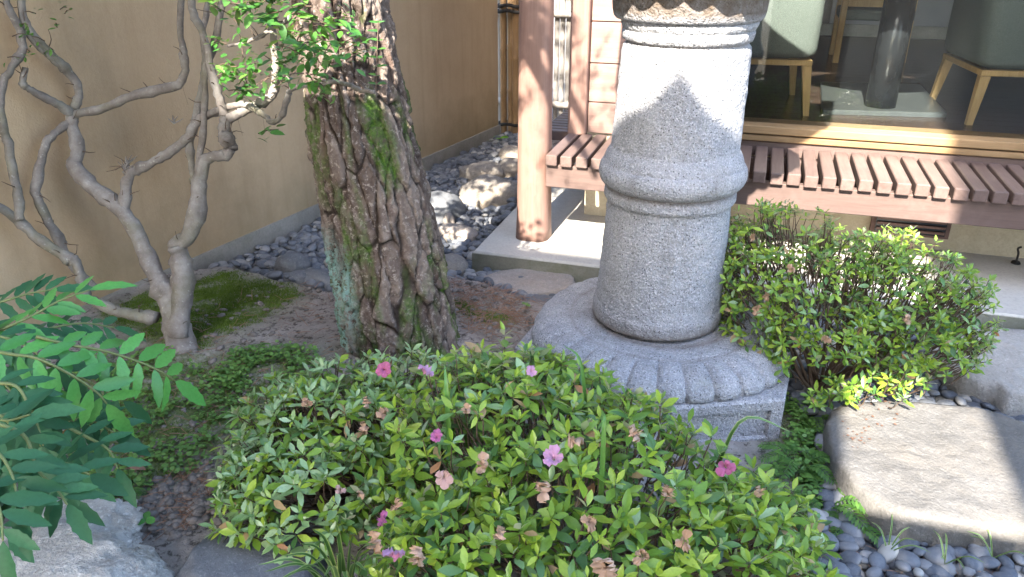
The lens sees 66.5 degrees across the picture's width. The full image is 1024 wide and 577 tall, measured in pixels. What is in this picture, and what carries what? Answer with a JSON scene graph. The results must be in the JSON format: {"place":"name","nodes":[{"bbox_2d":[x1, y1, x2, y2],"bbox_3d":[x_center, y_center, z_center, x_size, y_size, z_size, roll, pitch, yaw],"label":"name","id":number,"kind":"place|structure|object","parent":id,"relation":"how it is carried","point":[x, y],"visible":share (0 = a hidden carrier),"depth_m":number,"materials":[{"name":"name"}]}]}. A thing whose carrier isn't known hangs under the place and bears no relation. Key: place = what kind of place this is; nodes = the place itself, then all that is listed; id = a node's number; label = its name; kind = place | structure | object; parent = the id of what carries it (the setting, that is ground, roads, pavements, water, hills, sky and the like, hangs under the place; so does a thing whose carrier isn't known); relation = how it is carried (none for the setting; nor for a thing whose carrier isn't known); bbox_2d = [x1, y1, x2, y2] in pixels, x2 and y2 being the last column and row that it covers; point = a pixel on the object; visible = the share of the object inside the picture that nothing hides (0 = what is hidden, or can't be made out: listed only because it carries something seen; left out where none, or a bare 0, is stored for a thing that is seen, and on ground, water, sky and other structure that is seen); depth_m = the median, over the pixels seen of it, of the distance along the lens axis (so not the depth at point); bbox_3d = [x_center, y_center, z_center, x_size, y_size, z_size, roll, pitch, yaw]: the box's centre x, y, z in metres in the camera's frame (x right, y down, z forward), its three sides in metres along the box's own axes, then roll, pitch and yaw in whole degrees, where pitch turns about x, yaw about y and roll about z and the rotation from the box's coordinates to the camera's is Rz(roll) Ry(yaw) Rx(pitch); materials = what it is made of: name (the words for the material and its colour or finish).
{"place":"outdoors","nodes":[
{"label":"outdoors","id":0,"kind":"place"},
{"bbox_2d":[3,108,995,576],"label":"garden soil","id":1,"kind":"structure","parent":0,"point":[175,554],"depth_m":2.87,"materials":[{"name":"brown soil"}]},
{"bbox_2d":[0,519,174,576],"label":"boulder","id":2,"kind":"object","parent":1,"relation":"on","point":[64,551],"visible":0.7,"depth_m":1.91,"materials":[{"name":"grey stone"}]},
{"bbox_2d":[42,498,145,546],"bbox_3d":[-1.161,0.681,2.090,0.364,0.164,0.314,7,26,16],"label":"boulder","id":3,"kind":"object","parent":1,"relation":"on","point":[120,518],"visible":0.19,"depth_m":2.08,"materials":[{"name":"grey stone"}]},
{"bbox_2d":[0,273,205,576],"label":"mahonia shrub","id":4,"kind":"object","parent":1,"relation":"on","point":[41,411],"visible":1,"depth_m":1.68,"materials":[{"name":"green plant"}]},
{"bbox_2d":[113,470,152,498],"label":"fern","id":5,"kind":"object","parent":1,"relation":"on","point":[137,489],"visible":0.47,"depth_m":2.25,"materials":[{"name":"green plant"}]},
{"bbox_2d":[130,466,145,469],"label":"fallen leaf","id":6,"kind":"object","parent":1,"relation":"on","point":[138,468],"visible":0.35,"depth_m":1.78,"materials":[{"name":"brown plant"}]},
{"bbox_2d":[138,511,154,524],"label":"seedling","id":7,"kind":"object","parent":1,"relation":"on","point":[148,518],"visible":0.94,"depth_m":2.11,"materials":[{"name":"green plant"}]},
{"bbox_2d":[148,451,160,461],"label":"seedling","id":8,"kind":"object","parent":1,"relation":"on","point":[155,455],"visible":0.92,"depth_m":2.36,"materials":[{"name":"green plant"}]},
{"bbox_2d":[161,462,176,471],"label":"seedling","id":9,"kind":"object","parent":1,"relation":"on","point":[166,465],"visible":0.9,"depth_m":2.32,"materials":[{"name":"green plant"}]},
{"bbox_2d":[0,0,386,357],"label":"twisted shrub tree","id":10,"kind":"object","parent":1,"relation":"on","point":[173,296],"visible":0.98,"depth_m":2.92,"materials":[{"name":"grey plant"}]},
{"bbox_2d":[175,523,328,576],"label":"boulder","id":11,"kind":"object","parent":1,"relation":"on","point":[207,557],"visible":0.48,"depth_m":1.92,"materials":[{"name":"grey stone"}]},
{"bbox_2d":[234,342,274,360],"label":"fern","id":12,"kind":"object","parent":1,"relation":"on","point":[261,344],"visible":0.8,"depth_m":2.93,"materials":[{"name":"green plant"}]},
{"bbox_2d":[274,251,310,272],"bbox_3d":[-1.092,-0.113,3.899,0.174,0.140,0.151,7,26,16],"label":"boulder","id":13,"kind":"object","parent":1,"relation":"on","point":[290,261],"visible":0.68,"depth_m":3.85,"materials":[{"name":"grey stone"}]},
{"bbox_2d":[283,270,305,284],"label":"boulder","id":14,"kind":"object","parent":1,"relation":"on","point":[298,276],"visible":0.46,"depth_m":3.67,"materials":[{"name":"grey stone"}]},
{"bbox_2d":[62,277,533,541],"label":"soil crumbs","id":15,"kind":"object","parent":1,"relation":"on","point":[200,507],"visible":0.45,"depth_m":2.30,"materials":[{"name":"brown soil"}]},
{"bbox_2d":[302,268,329,287],"bbox_3d":[-0.933,-0.036,3.727,0.268,0.114,0.165,7,26,16],"label":"boulder","id":16,"kind":"object","parent":1,"relation":"on","point":[318,275],"visible":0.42,"depth_m":3.67,"materials":[{"name":"grey stone"}]},
{"bbox_2d":[258,523,395,576],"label":"sedge clump","id":17,"kind":"object","parent":1,"relation":"on","point":[338,569],"visible":0.98,"depth_m":1.74,"materials":[{"name":"green plant"}]},
{"bbox_2d":[198,341,528,564],"bbox_3d":[-0.404,0.413,2.234,0.957,0.406,0.733,-10,26,-20],"label":"azalea bush","id":18,"kind":"object","parent":1,"relation":"on","point":[251,495],"visible":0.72,"depth_m":2.02,"materials":[{"name":"green plant"}]},
{"bbox_2d":[290,0,459,365],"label":"pine tree","id":19,"kind":"object","parent":1,"relation":"on","point":[385,259],"visible":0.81,"depth_m":2.66,"materials":[{"name":"brown plant"}]},
{"bbox_2d":[62,270,818,512],"bbox_3d":[-0.407,0.386,2.757,3.023,0.166,1.626,7,26,16],"label":"moss","id":20,"kind":"object","parent":1,"relation":"on","point":[225,275],"visible":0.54,"depth_m":3.31,"materials":[{"name":"green plant"}]},
{"bbox_2d":[68,340,827,512],"bbox_3d":[-0.296,0.434,2.596,2.719,0.175,0.865,0,25,0],"label":"ground cover","id":21,"kind":"object","parent":1,"relation":"on","point":[139,479],"visible":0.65,"depth_m":2.62,"materials":[{"name":"green plant"}]},
{"bbox_2d":[430,190,466,222],"bbox_3d":[-0.444,-0.460,4.681,0.335,0.240,0.352,7,26,16],"label":"boulder","id":22,"kind":"object","parent":1,"relation":"on","point":[443,203],"visible":0.52,"depth_m":4.56,"materials":[{"name":"grey stone"}]},
{"bbox_2d":[444,368,452,528],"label":"strap leaf plant","id":23,"kind":"object","parent":1,"relation":"on","point":[448,420],"visible":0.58,"depth_m":1.88,"materials":[{"name":"green plant"}]},
{"bbox_2d":[443,213,454,222],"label":"boulder","id":24,"kind":"object","parent":1,"relation":"on","point":[449,218],"visible":0.59,"depth_m":4.50,"materials":[{"name":"stone"}]},
{"bbox_2d":[445,253,467,275],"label":"boulder","id":25,"kind":"object","parent":1,"relation":"on","point":[455,262],"visible":0.34,"depth_m":3.88,"materials":[{"name":"grey stone"}]},
{"bbox_2d":[437,223,478,241],"bbox_3d":[-0.328,-0.306,4.359,0.309,0.107,0.192,7,26,16],"label":"boulder","id":26,"kind":"object","parent":1,"relation":"on","point":[453,231],"visible":0.6,"depth_m":4.29,"materials":[{"name":"stone"}]},
{"bbox_2d":[459,161,504,180],"bbox_3d":[-0.196,-0.793,5.399,0.340,0.170,0.263,-1,25,-2],"label":"boulder","id":27,"kind":"object","parent":1,"relation":"on","point":[469,172],"visible":0.63,"depth_m":5.32,"materials":[{"name":"grey stone"}]},
{"bbox_2d":[459,174,516,209],"bbox_3d":[-0.141,-0.585,4.918,0.399,0.264,0.352,7,26,16],"label":"boulder","id":28,"kind":"object","parent":1,"relation":"on","point":[483,191],"visible":0.66,"depth_m":4.80,"materials":[{"name":"beige stone"}]},
{"bbox_2d":[498,157,517,177],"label":"boulder","id":29,"kind":"object","parent":1,"relation":"on","point":[509,166],"visible":0.38,"depth_m":5.36,"materials":[{"name":"grey stone"}]},
{"bbox_2d":[498,145,517,158],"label":"boulder","id":30,"kind":"object","parent":1,"relation":"on","point":[506,151],"visible":0.47,"depth_m":5.78,"materials":[{"name":"beige stone"}]},
{"bbox_2d":[498,0,518,133],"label":"bamboo corner post","id":31,"kind":"object","parent":1,"relation":"on","point":[509,46],"visible":0.86,"depth_m":6.31,"materials":[{"name":"brown wood"}]},
{"bbox_2d":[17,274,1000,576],"bbox_3d":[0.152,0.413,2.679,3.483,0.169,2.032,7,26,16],"label":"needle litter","id":32,"kind":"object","parent":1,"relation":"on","point":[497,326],"visible":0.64,"depth_m":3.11,"materials":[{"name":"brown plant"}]},
{"bbox_2d":[484,268,574,294],"bbox_3d":[0.057,-0.014,3.742,0.495,0.074,0.320,-5,25,-11],"label":"stepping stone","id":33,"kind":"object","parent":1,"relation":"on","point":[538,282],"visible":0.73,"depth_m":3.72,"materials":[{"name":"grey stone"}]},
{"bbox_2d":[498,0,570,130],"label":"bamboo fence","id":34,"kind":"object","parent":1,"relation":"on","point":[562,16],"visible":0.06,"depth_m":6.34,"materials":[{"name":"white wicker"}]},
{"bbox_2d":[522,295,552,301],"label":"boulder","id":35,"kind":"object","parent":1,"relation":"on","point":[537,298],"visible":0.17,"depth_m":3.44,"materials":[{"name":"grey stone"}]},
{"bbox_2d":[301,321,847,576],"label":"azalea bush","id":36,"kind":"object","parent":1,"relation":"on","point":[722,510],"visible":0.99,"depth_m":1.77,"materials":[{"name":"green plant"}]},
{"bbox_2d":[565,346,591,504],"bbox_3d":[0.178,0.410,2.043,0.122,0.558,0.010,20,31,36],"label":"strap leaf plant","id":37,"kind":"object","parent":1,"relation":"on","point":[583,378],"visible":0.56,"depth_m":1.96,"materials":[{"name":"green plant"}]},
{"bbox_2d":[595,415,605,576],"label":"strap leaf plant","id":38,"kind":"object","parent":1,"relation":"on","point":[602,471],"visible":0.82,"depth_m":1.69,"materials":[{"name":"green plant"}]},
{"bbox_2d":[208,131,1023,576],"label":"loose pebbles","id":39,"kind":"object","parent":1,"relation":"on","point":[308,239],"visible":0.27,"depth_m":3.97,"materials":[{"name":"grey stone"}]},
{"bbox_2d":[515,0,795,442],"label":"stone lantern","id":40,"kind":"object","parent":1,"relation":"on","point":[642,310],"visible":0.91,"depth_m":2.54,"materials":[{"name":"stone"}]},
{"bbox_2d":[688,416,792,528],"bbox_3d":[0.585,0.516,2.057,0.274,0.415,0.022,-2,25,-4],"label":"strap leaf plant","id":41,"kind":"object","parent":1,"relation":"on","point":[731,433],"visible":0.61,"depth_m":1.99,"materials":[{"name":"green plant"}]},
{"bbox_2d":[758,441,836,484],"bbox_3d":[0.889,0.543,2.420,0.250,0.077,0.220,7,26,16],"label":"fern","id":42,"kind":"object","parent":1,"relation":"on","point":[821,454],"visible":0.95,"depth_m":2.42,"materials":[{"name":"green plant"}]},
{"bbox_2d":[784,398,828,430],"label":"fern","id":43,"kind":"object","parent":1,"relation":"on","point":[811,417],"visible":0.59,"depth_m":2.65,"materials":[{"name":"green plant"}]},
{"bbox_2d":[829,509,881,546],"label":"fern","id":44,"kind":"object","parent":1,"relation":"on","point":[872,537],"visible":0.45,"depth_m":2.18,"materials":[{"name":"green plant"}]},
{"bbox_2d":[715,197,1008,412],"bbox_3d":[1.185,0.053,2.756,1.047,0.724,0.751,7,26,16],"label":"azalea bush","id":45,"kind":"object","parent":1,"relation":"on","point":[901,323],"visible":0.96,"depth_m":2.62,"materials":[{"name":"green plant"}]},
{"bbox_2d":[786,405,1023,576],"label":"pebble bed","id":46,"kind":"object","parent":1,"relation":"on","point":[851,540],"visible":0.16,"depth_m":2.11,"materials":[{"name":"stone"}]},
{"bbox_2d":[799,469,869,530],"bbox_3d":[0.950,0.621,2.308,0.231,0.074,0.254,7,26,16],"label":"fern","id":47,"kind":"object","parent":46,"relation":"on","point":[856,506],"visible":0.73,"depth_m":2.25,"materials":[{"name":"green plant"}]},
{"bbox_2d":[872,516,930,552],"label":"grass tuft","id":48,"kind":"object","parent":46,"relation":"on","point":[896,538],"visible":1,"depth_m":2.12,"materials":[{"name":"green plant"}]},
{"bbox_2d":[934,531,983,568],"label":"grass tuft","id":49,"kind":"object","parent":46,"relation":"on","point":[944,556],"visible":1,"depth_m":2.08,"materials":[{"name":"green plant"}]},
{"bbox_2d":[968,530,1023,557],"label":"grass tuft","id":50,"kind":"object","parent":46,"relation":"on","point":[991,552],"visible":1,"depth_m":2.10,"materials":[{"name":"green plant"}]},
{"bbox_2d":[823,401,1023,563],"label":"stepping stone","id":51,"kind":"object","parent":1,"relation":"on","point":[923,472],"visible":0.94,"depth_m":2.31,"materials":[{"name":"beige stone"}]},
{"bbox_2d":[842,400,897,446],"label":"leaf flakes","id":52,"kind":"object","parent":51,"relation":"on","point":[852,438],"visible":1,"depth_m":2.51,"materials":[{"name":"brown plant"}]},
{"bbox_2d":[930,328,1023,415],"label":"stepping stone","id":53,"kind":"object","parent":1,"relation":"on","point":[999,384],"visible":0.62,"depth_m":2.83,"materials":[{"name":"grey stone"}]},
{"bbox_2d":[507,0,566,100],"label":"ground","id":54,"kind":"structure","parent":0,"point":[559,48],"depth_m":11.93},
{"bbox_2d":[0,0,499,335],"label":"garden wall","id":55,"kind":"structure","parent":54,"relation":"on","point":[261,192],"depth_m":3.59,"materials":[{"name":"paint"}]},
{"bbox_2d":[472,0,1023,331],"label":"tea house","id":56,"kind":"structure","parent":54,"relation":"on","point":[542,227],"depth_m":3.95,"materials":[{"name":"wood"}]},
{"bbox_2d":[545,109,1023,229],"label":"slatted deck","id":57,"kind":"structure","parent":56,"relation":"attached to","point":[955,192],"depth_m":3.50,"materials":[{"name":"red wood"}]},
{"bbox_2d":[750,0,824,115],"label":"lounge chair","id":58,"kind":"object","parent":56,"relation":"on","point":[787,32],"visible":0.51,"depth_m":4.02,"materials":[{"name":"grey wood"}]},
{"bbox_2d":[829,0,917,62],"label":"timber chair","id":59,"kind":"object","parent":56,"relation":"on","point":[867,10],"visible":0.66,"depth_m":5.71,"materials":[{"name":"brown wood"}]},
{"bbox_2d":[820,0,946,117],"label":"table","id":60,"kind":"object","parent":56,"relation":"on","point":[884,91],"visible":1,"depth_m":4.17,"materials":[{"name":"grey paint"}]},
{"bbox_2d":[930,0,1023,124],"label":"lounge chair","id":61,"kind":"object","parent":56,"relation":"on","point":[985,33],"visible":0.99,"depth_m":3.88,"materials":[{"name":"grey wood"}]},
{"bbox_2d":[1011,246,1021,264],"bbox_3d":[2.425,-0.162,3.739,0.044,0.089,0.044,7,26,16],"label":"iron hook","id":62,"kind":"object","parent":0,"point":[1016,262],"visible":1,"depth_m":3.74,"materials":[{"name":"black metal"}]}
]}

